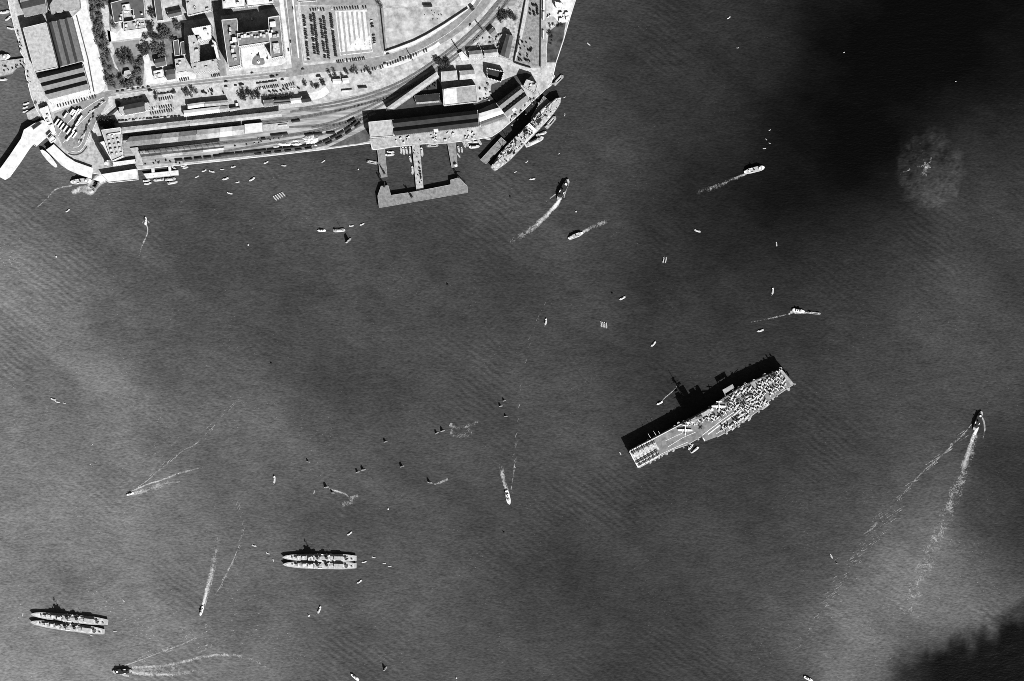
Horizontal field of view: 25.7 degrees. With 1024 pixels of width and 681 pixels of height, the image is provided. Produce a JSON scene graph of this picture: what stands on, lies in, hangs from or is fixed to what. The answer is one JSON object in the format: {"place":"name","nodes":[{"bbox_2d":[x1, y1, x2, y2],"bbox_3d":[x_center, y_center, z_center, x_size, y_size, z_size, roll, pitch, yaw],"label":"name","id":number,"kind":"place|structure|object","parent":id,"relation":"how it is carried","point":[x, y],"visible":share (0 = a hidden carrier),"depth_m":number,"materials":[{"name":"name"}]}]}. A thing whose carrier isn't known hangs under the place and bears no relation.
{"place":"outdoors","nodes":[
{"label":"outdoors","id":0,"kind":"place"},
{"bbox_2d":[72,139,107,172],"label":"clock tower plaza","id":1,"kind":"structure","parent":0,"point":[91,156],"depth_m":3496.45,"materials":[{"name":"concrete"}]},
{"bbox_2d":[101,4,118,70],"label":"garden path","id":2,"kind":"structure","parent":0,"point":[105,14],"depth_m":3496.44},
{"bbox_2d":[112,39,140,55],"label":"lawn","id":3,"kind":"structure","parent":0,"point":[132,46],"depth_m":3496.44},
{"bbox_2d":[107,20,146,41],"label":"garden terrace","id":4,"kind":"structure","parent":0,"point":[120,34],"depth_m":3496.44,"materials":[{"name":"concrete"}]},
{"bbox_2d":[130,147,142,164],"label":"station gate","id":5,"kind":"structure","parent":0,"point":[136,153],"depth_m":3491.44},
{"bbox_2d":[154,0,163,21],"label":"long house","id":6,"kind":"structure","parent":0,"point":[159,10],"depth_m":3488.44,"materials":[{"name":"metal"}]},
{"bbox_2d":[143,54,195,84],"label":"garden path","id":7,"kind":"structure","parent":0,"point":[149,73],"depth_m":3496.44,"materials":[{"name":"concrete"}]},
{"bbox_2d":[116,77,281,95],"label":"pavement","id":8,"kind":"structure","parent":0,"point":[199,85],"depth_m":3496.35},
{"bbox_2d":[128,70,285,89],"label":"pavement","id":9,"kind":"structure","parent":0,"point":[210,78],"depth_m":3496.36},
{"bbox_2d":[214,0,226,75],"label":"road","id":10,"kind":"structure","parent":0,"point":[217,22],"depth_m":3496.43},
{"bbox_2d":[145,120,356,152],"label":"railway track","id":11,"kind":"structure","parent":0,"point":[242,141],"depth_m":3496.38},
{"bbox_2d":[183,118,363,160],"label":"railway track","id":12,"kind":"structure","parent":0,"point":[212,156],"depth_m":3496.38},
{"bbox_2d":[183,119,367,162],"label":"railway track","id":13,"kind":"structure","parent":0,"point":[263,153],"depth_m":3496.38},
{"bbox_2d":[139,87,412,150],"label":"railway track","id":14,"kind":"structure","parent":0,"point":[267,137],"depth_m":3496.38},
{"bbox_2d":[81,0,479,105],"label":"road","id":15,"kind":"structure","parent":0,"point":[445,30],"depth_m":3496.42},
{"bbox_2d":[279,0,290,64],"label":"pavement","id":16,"kind":"structure","parent":0,"point":[285,33],"depth_m":3496.35,"materials":[{"name":"concrete"}]},
{"bbox_2d":[182,0,389,54],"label":"road","id":17,"kind":"structure","parent":0,"point":[277,4],"depth_m":3496.43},
{"bbox_2d":[8,0,568,173],"bbox_3d":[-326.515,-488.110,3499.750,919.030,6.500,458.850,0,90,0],"label":"ground","id":18,"kind":"structure","parent":0,"point":[179,101],"depth_m":3496.50,"materials":[{"name":"concrete"}]},
{"bbox_2d":[9,0,47,112],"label":"quay apron","id":19,"kind":"object","parent":18,"relation":"on","point":[39,97],"visible":1,"depth_m":3496.46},
{"bbox_2d":[20,0,48,17],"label":"godown","id":20,"kind":"structure","parent":18,"relation":"on","point":[30,8],"depth_m":3480.86,"materials":[{"name":"concrete"}]},
{"bbox_2d":[23,22,59,72],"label":"godown","id":21,"kind":"structure","parent":18,"relation":"on","point":[40,45],"depth_m":3479.44,"materials":[{"name":"brick"}]},
{"bbox_2d":[40,106,56,135],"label":"ferry hall","id":22,"kind":"structure","parent":18,"relation":"on","point":[46,114],"depth_m":3490.44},
{"bbox_2d":[37,64,89,98],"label":"godown","id":23,"kind":"structure","parent":18,"relation":"on","point":[63,82],"depth_m":3481.89,"materials":[{"name":"metal"}]},
{"bbox_2d":[50,0,80,14],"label":"godown","id":24,"kind":"structure","parent":18,"relation":"on","point":[59,6],"depth_m":3487.44,"materials":[{"name":"brick"}]},
{"bbox_2d":[49,17,83,67],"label":"godown","id":25,"kind":"structure","parent":18,"relation":"on","point":[66,42],"depth_m":3480.37,"materials":[{"name":"metal"}]},
{"bbox_2d":[48,86,102,111],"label":"forecourt","id":26,"kind":"structure","parent":18,"relation":"on","point":[95,91],"depth_m":3496.45,"materials":[{"name":"concrete"}]},
{"bbox_2d":[49,89,90,103],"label":"loading shed","id":27,"kind":"structure","parent":26,"relation":"on","point":[68,97],"depth_m":3490.44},
{"bbox_2d":[54,97,108,153],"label":"bus station yard","id":28,"kind":"structure","parent":18,"relation":"on","point":[63,136],"depth_m":3496.45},
{"bbox_2d":[67,122,87,149],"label":"bus station island","id":29,"kind":"structure","parent":28,"relation":"on","point":[73,144],"depth_m":3496.41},
{"bbox_2d":[72,0,105,92],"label":"avenue","id":30,"kind":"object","parent":18,"relation":"on","point":[95,63],"visible":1,"depth_m":3496.46,"materials":[{"name":"asphalt"}]},
{"bbox_2d":[98,127,124,161],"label":"railway station","id":31,"kind":"object","parent":18,"relation":"on","point":[111,145],"visible":1,"depth_m":3479.44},
{"bbox_2d":[111,0,145,23],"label":"clubhouse","id":32,"kind":"structure","parent":18,"relation":"on","point":[138,8],"depth_m":3483.44,"materials":[{"name":"concrete"}]},
{"bbox_2d":[123,19,145,31],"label":"terrace house","id":33,"kind":"structure","parent":18,"relation":"on","point":[139,24],"depth_m":3491.44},
{"bbox_2d":[119,101,150,115],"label":"town hall","id":34,"kind":"structure","parent":18,"relation":"on","point":[135,108],"depth_m":3485.16,"materials":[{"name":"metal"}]},
{"bbox_2d":[88,0,183,89],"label":"garden","id":35,"kind":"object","parent":18,"relation":"on","point":[170,56],"visible":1,"depth_m":3496.45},
{"bbox_2d":[166,69,175,80],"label":"villa","id":36,"kind":"object","parent":18,"relation":"on","point":[170,74],"visible":1,"depth_m":3488.59,"materials":[{"name":"concrete"}]},
{"bbox_2d":[175,58,187,73],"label":"house","id":37,"kind":"structure","parent":18,"relation":"on","point":[180,65],"depth_m":3488.44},
{"bbox_2d":[186,0,211,16],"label":"tenement","id":38,"kind":"structure","parent":18,"relation":"on","point":[196,7],"depth_m":3482.44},
{"bbox_2d":[184,107,219,116],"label":"goods shed","id":39,"kind":"structure","parent":18,"relation":"on","point":[201,111],"depth_m":3488.96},
{"bbox_2d":[188,25,220,74],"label":"hostel","id":40,"kind":"structure","parent":18,"relation":"on","point":[202,34],"depth_m":3474.44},
{"bbox_2d":[204,100,228,106],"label":"goods shed","id":41,"kind":"structure","parent":18,"relation":"on","point":[217,103],"depth_m":3488.98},
{"bbox_2d":[222,0,245,9],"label":"tenement","id":42,"kind":"structure","parent":18,"relation":"on","point":[233,4],"depth_m":3484.44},
{"bbox_2d":[222,16,284,69],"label":"grand hotel","id":43,"kind":"structure","parent":18,"relation":"on","point":[240,47],"depth_m":3469.44,"materials":[{"name":"white concrete"}]},
{"bbox_2d":[229,46,286,70],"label":"hotel forecourt","id":44,"kind":"structure","parent":18,"relation":"on","point":[269,61],"depth_m":3496.45,"materials":[{"name":"concrete"}]},
{"bbox_2d":[247,0,274,7],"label":"tenement","id":45,"kind":"structure","parent":18,"relation":"on","point":[254,3],"depth_m":3484.44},
{"bbox_2d":[8,0,575,174],"bbox_3d":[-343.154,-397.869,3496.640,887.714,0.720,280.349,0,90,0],"label":"quay edge","id":46,"kind":"object","parent":18,"relation":"on","point":[319,149],"visible":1,"depth_m":3496.28,"materials":[{"name":"concrete"}]},
{"bbox_2d":[101,169,138,182],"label":"railway pier shed","id":47,"kind":"structure","parent":46,"relation":"on","point":[125,175],"depth_m":3489.94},
{"bbox_2d":[102,0,517,166],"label":"railway yard","id":48,"kind":"structure","parent":18,"relation":"on","point":[129,154],"depth_m":3496.46,"materials":[{"name":"gravel"}]},
{"bbox_2d":[121,121,189,132],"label":"platform roof","id":49,"kind":"structure","parent":48,"relation":"on","point":[153,127],"depth_m":3488.12,"materials":[{"name":"metal"}]},
{"bbox_2d":[123,130,196,146],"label":"platform roof","id":50,"kind":"structure","parent":48,"relation":"on","point":[161,138],"depth_m":3486.40,"materials":[{"name":"grey metal"}]},
{"bbox_2d":[140,146,224,159],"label":"platform roof","id":51,"kind":"structure","parent":48,"relation":"on","point":[171,153],"depth_m":3483.60,"materials":[{"name":"grey metal"}]},
{"bbox_2d":[197,125,243,139],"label":"platform roof","id":52,"kind":"structure","parent":48,"relation":"on","point":[219,132],"depth_m":3486.70,"materials":[{"name":"metal"}]},
{"bbox_2d":[190,111,281,125],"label":"platform roof","id":53,"kind":"structure","parent":48,"relation":"on","point":[239,118],"depth_m":3488.11,"materials":[{"name":"metal"}]},
{"bbox_2d":[244,123,262,133],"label":"platform roof","id":54,"kind":"structure","parent":48,"relation":"on","point":[253,128],"depth_m":3489.44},
{"bbox_2d":[263,122,288,130],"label":"platform","id":55,"kind":"structure","parent":48,"relation":"on","point":[267,127],"depth_m":3495.34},
{"bbox_2d":[223,116,366,151],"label":"railway track","id":56,"kind":"structure","parent":48,"relation":"on","point":[282,141],"depth_m":3496.38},
{"bbox_2d":[300,5,382,62],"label":"carpark","id":57,"kind":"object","parent":18,"relation":"on","point":[372,15],"visible":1,"depth_m":3496.45,"materials":[{"name":"asphalt"}]},
{"bbox_2d":[335,10,372,55],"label":"carpark bay","id":58,"kind":"object","parent":57,"relation":"on","point":[359,42],"visible":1,"depth_m":3496.42,"materials":[{"name":"paint"}]},
{"bbox_2d":[368,120,393,137],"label":"godown","id":59,"kind":"structure","parent":18,"relation":"on","point":[381,129],"depth_m":3481.44,"materials":[{"name":"brick"}]},
{"bbox_2d":[381,42,439,68],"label":"verge","id":60,"kind":"structure","parent":18,"relation":"on","point":[437,44],"depth_m":3496.40,"materials":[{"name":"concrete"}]},
{"bbox_2d":[367,79,495,123],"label":"shadow","id":61,"kind":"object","parent":18,"relation":"on","point":[409,108],"visible":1,"depth_m":3496.45,"materials":[{"name":"concrete"}]},
{"bbox_2d":[387,72,438,108],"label":"transit shed","id":62,"kind":"structure","parent":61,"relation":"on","point":[416,89],"depth_m":3485.78,"materials":[{"name":"metal"}]},
{"bbox_2d":[414,93,439,101],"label":"shed","id":63,"kind":"structure","parent":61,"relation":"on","point":[427,97],"depth_m":3490.44,"materials":[{"name":"brick"}]},
{"bbox_2d":[393,110,478,135],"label":"godown","id":64,"kind":"structure","parent":18,"relation":"on","point":[435,123],"depth_m":3481.49,"materials":[{"name":"brick"}]},
{"bbox_2d":[441,70,457,81],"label":"godown","id":65,"kind":"structure","parent":18,"relation":"on","point":[446,76],"depth_m":3488.29,"materials":[{"name":"brick"}]},
{"bbox_2d":[443,85,476,105],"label":"godown","id":66,"kind":"structure","parent":18,"relation":"on","point":[466,94],"depth_m":3482.44,"materials":[{"name":"concrete"}]},
{"bbox_2d":[444,88,457,104],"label":"roof patch","id":67,"kind":"object","parent":66,"relation":"on","point":[450,96],"visible":1,"depth_m":3481.99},
{"bbox_2d":[459,70,474,79],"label":"godown","id":68,"kind":"structure","parent":18,"relation":"on","point":[467,74],"depth_m":3487.50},
{"bbox_2d":[479,108,503,121],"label":"godown","id":69,"kind":"structure","parent":18,"relation":"on","point":[489,114],"depth_m":3484.12,"materials":[{"name":"metal"}]},
{"bbox_2d":[480,114,506,126],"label":"godown annex","id":70,"kind":"object","parent":18,"relation":"on","point":[492,120],"visible":1,"depth_m":3487.18,"materials":[{"name":"brick"}]},
{"bbox_2d":[487,68,503,81],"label":"roofless shed","id":71,"kind":"structure","parent":18,"relation":"on","point":[495,75],"depth_m":3493.50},
{"bbox_2d":[468,0,524,61],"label":"timber yard","id":72,"kind":"structure","parent":18,"relation":"on","point":[512,27],"depth_m":3496.45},
{"bbox_2d":[468,50,482,58],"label":"house","id":73,"kind":"structure","parent":72,"relation":"on","point":[476,54],"depth_m":3488.14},
{"bbox_2d":[500,34,512,59],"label":"workshop","id":74,"kind":"structure","parent":72,"relation":"on","point":[506,49],"depth_m":3486.09,"materials":[{"name":"brick"}]},
{"bbox_2d":[490,73,530,101],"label":"shadow","id":75,"kind":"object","parent":18,"relation":"on","point":[499,91],"visible":1,"depth_m":3496.45,"materials":[{"name":"concrete"}]},
{"bbox_2d":[496,86,528,116],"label":"godown","id":76,"kind":"structure","parent":18,"relation":"on","point":[511,102],"depth_m":3481.70,"materials":[{"name":"metal"}]},
{"bbox_2d":[284,0,302,67],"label":"road","id":77,"kind":"structure","parent":0,"point":[296,61],"depth_m":3496.43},
{"bbox_2d":[273,135,318,147],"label":"building","id":78,"kind":"structure","parent":0,"point":[311,139],"depth_m":3495.07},
{"bbox_2d":[297,0,306,60],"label":"pavement","id":79,"kind":"structure","parent":0,"point":[302,34],"depth_m":3496.38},
{"bbox_2d":[289,86,329,99],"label":"verge","id":80,"kind":"structure","parent":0,"point":[322,92],"depth_m":3496.40,"materials":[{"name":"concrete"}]},
{"bbox_2d":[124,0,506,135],"bbox_3d":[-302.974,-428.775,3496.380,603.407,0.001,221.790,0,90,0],"label":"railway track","id":81,"kind":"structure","parent":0,"point":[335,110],"depth_m":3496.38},
{"bbox_2d":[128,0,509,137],"bbox_3d":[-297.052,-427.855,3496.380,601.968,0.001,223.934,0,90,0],"label":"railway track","id":82,"kind":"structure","parent":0,"point":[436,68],"depth_m":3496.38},
{"bbox_2d":[289,98,387,127],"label":"railway track","id":83,"kind":"structure","parent":0,"point":[330,122],"depth_m":3496.38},
{"bbox_2d":[330,127,369,146],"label":"grass triangle","id":84,"kind":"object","parent":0,"point":[362,136],"depth_m":3496.43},
{"bbox_2d":[256,0,490,78],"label":"road","id":85,"kind":"structure","parent":0,"point":[475,13],"depth_m":3496.41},
{"bbox_2d":[290,0,501,112],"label":"railway track","id":86,"kind":"structure","parent":0,"point":[424,70],"depth_m":3496.38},
{"bbox_2d":[299,0,499,109],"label":"railway track","id":87,"kind":"structure","parent":0,"point":[427,65],"depth_m":3496.38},
{"bbox_2d":[383,6,464,48],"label":"playing field","id":88,"kind":"structure","parent":0,"point":[403,25],"depth_m":3496.45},
{"bbox_2d":[384,0,475,53],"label":"pavement","id":89,"kind":"structure","parent":0,"point":[432,32],"depth_m":3496.35,"materials":[{"name":"concrete"}]},
{"bbox_2d":[452,51,548,80],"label":"wharf road","id":90,"kind":"structure","parent":0,"point":[509,63],"depth_m":3496.43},
{"bbox_2d":[0,0,1023,680],"bbox_3d":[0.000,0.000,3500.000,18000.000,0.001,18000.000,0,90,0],"label":"water","id":91,"kind":"structure","parent":0,"point":[202,358],"depth_m":3500.00,"materials":[{"name":"liquid"}]},
{"bbox_2d":[0,58,23,75],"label":"old jetty","id":92,"kind":"object","parent":91,"relation":"in","point":[10,64],"visible":1,"depth_m":3497.00,"materials":[{"name":"concrete"}]},
{"bbox_2d":[0,120,49,179],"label":"ferry pier","id":93,"kind":"structure","parent":91,"relation":"in","point":[30,136],"depth_m":3491.00,"materials":[{"name":"white concrete"}]},
{"bbox_2d":[26,108,39,120],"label":"camber jetty","id":94,"kind":"object","parent":91,"relation":"in","point":[33,114],"visible":1,"depth_m":3497.40,"materials":[{"name":"concrete"}]},
{"bbox_2d":[31,621,104,633],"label":"destroyer","id":95,"kind":"object","parent":91,"relation":"on","point":[64,626],"visible":1,"depth_m":3495.13,"materials":[{"name":"grey paint"}]},
{"bbox_2d":[31,612,107,624],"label":"destroyer","id":96,"kind":"object","parent":91,"relation":"on","point":[73,618],"visible":1,"depth_m":3494.98,"materials":[{"name":"grey paint"}]},
{"bbox_2d":[46,144,92,178],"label":"ferry pier","id":97,"kind":"structure","parent":91,"relation":"on","point":[61,157],"depth_m":3492.00,"materials":[{"name":"grey concrete"}]},
{"bbox_2d":[55,175,105,193],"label":"foam slick","id":98,"kind":"object","parent":91,"relation":"on","point":[97,180],"visible":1,"depth_m":3499.75,"materials":[{"name":"white"}]},
{"bbox_2d":[144,170,178,178],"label":"landing stage","id":99,"kind":"object","parent":91,"relation":"in","point":[161,174],"visible":1,"depth_m":3496.50,"materials":[{"name":"concrete"}]},
{"bbox_2d":[283,554,356,561],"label":"destroyer","id":100,"kind":"object","parent":91,"relation":"on","point":[324,557],"visible":1,"depth_m":3495.34,"materials":[{"name":"grey paint"}]},
{"bbox_2d":[283,561,356,568],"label":"destroyer","id":101,"kind":"object","parent":91,"relation":"on","point":[322,565],"visible":1,"depth_m":3495.06,"materials":[{"name":"grey paint"}]},
{"bbox_2d":[377,147,386,177],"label":"finger pier","id":102,"kind":"structure","parent":91,"relation":"in","point":[381,158],"depth_m":3496.46,"materials":[{"name":"concrete"}]},
{"bbox_2d":[369,131,443,149],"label":"wharf deck","id":103,"kind":"structure","parent":91,"relation":"in","point":[379,143],"depth_m":3496.42,"materials":[{"name":"concrete"}]},
{"bbox_2d":[412,144,423,190],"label":"finger pier","id":104,"kind":"structure","parent":91,"relation":"in","point":[417,166],"depth_m":3496.45,"materials":[{"name":"concrete"}]},
{"bbox_2d":[378,178,467,207],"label":"shaped pier","id":105,"kind":"structure","parent":91,"relation":"in","point":[386,198],"depth_m":3494.00,"materials":[{"name":"grey concrete"}]},
{"bbox_2d":[447,142,457,167],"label":"finger pier","id":106,"kind":"structure","parent":91,"relation":"in","point":[452,152],"depth_m":3496.46,"materials":[{"name":"concrete"}]},
{"bbox_2d":[481,137,505,163],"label":"liner pier","id":107,"kind":"structure","parent":91,"relation":"in","point":[493,150],"depth_m":3494.50,"materials":[{"name":"grey concrete"}]},
{"bbox_2d":[491,97,560,170],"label":"cargo liner","id":108,"kind":"object","parent":91,"relation":"on","point":[524,136],"visible":1,"depth_m":3489.90,"materials":[{"name":"white paint"}]},
{"bbox_2d":[531,96,549,118],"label":"mooring stage","id":109,"kind":"object","parent":91,"relation":"in","point":[544,101],"visible":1,"depth_m":3496.47,"materials":[{"name":"concrete"}]},
{"bbox_2d":[557,179,568,199],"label":"harbour ferry","id":110,"kind":"object","parent":91,"relation":"on","point":[563,188],"visible":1,"depth_m":3494.98,"materials":[{"name":"grey paint"}]},
{"bbox_2d":[629,367,795,467],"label":"aircraft carrier","id":111,"kind":"object","parent":91,"relation":"on","point":[673,438],"visible":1,"depth_m":3483.00,"materials":[{"name":"grey paint"}]},
{"bbox_2d":[512,0,528,60],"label":"wharf road","id":112,"kind":"structure","parent":0,"point":[523,21],"depth_m":3496.43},
{"bbox_2d":[515,0,540,67],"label":"storage yard","id":113,"kind":"structure","parent":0,"point":[532,28],"depth_m":3496.45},
{"bbox_2d":[524,79,537,92],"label":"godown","id":114,"kind":"structure","parent":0,"point":[529,85],"depth_m":3481.44,"materials":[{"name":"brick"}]},
{"bbox_2d":[541,0,545,65],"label":"wharf road","id":115,"kind":"structure","parent":0,"point":[543,46],"depth_m":3496.43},
{"bbox_2d":[547,22,565,61],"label":"cinder ground","id":116,"kind":"structure","parent":0,"point":[557,35],"depth_m":3496.45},
{"bbox_2d":[552,0,574,21],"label":"works yard","id":117,"kind":"structure","parent":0,"point":[568,5],"depth_m":3496.44,"materials":[{"name":"concrete"}]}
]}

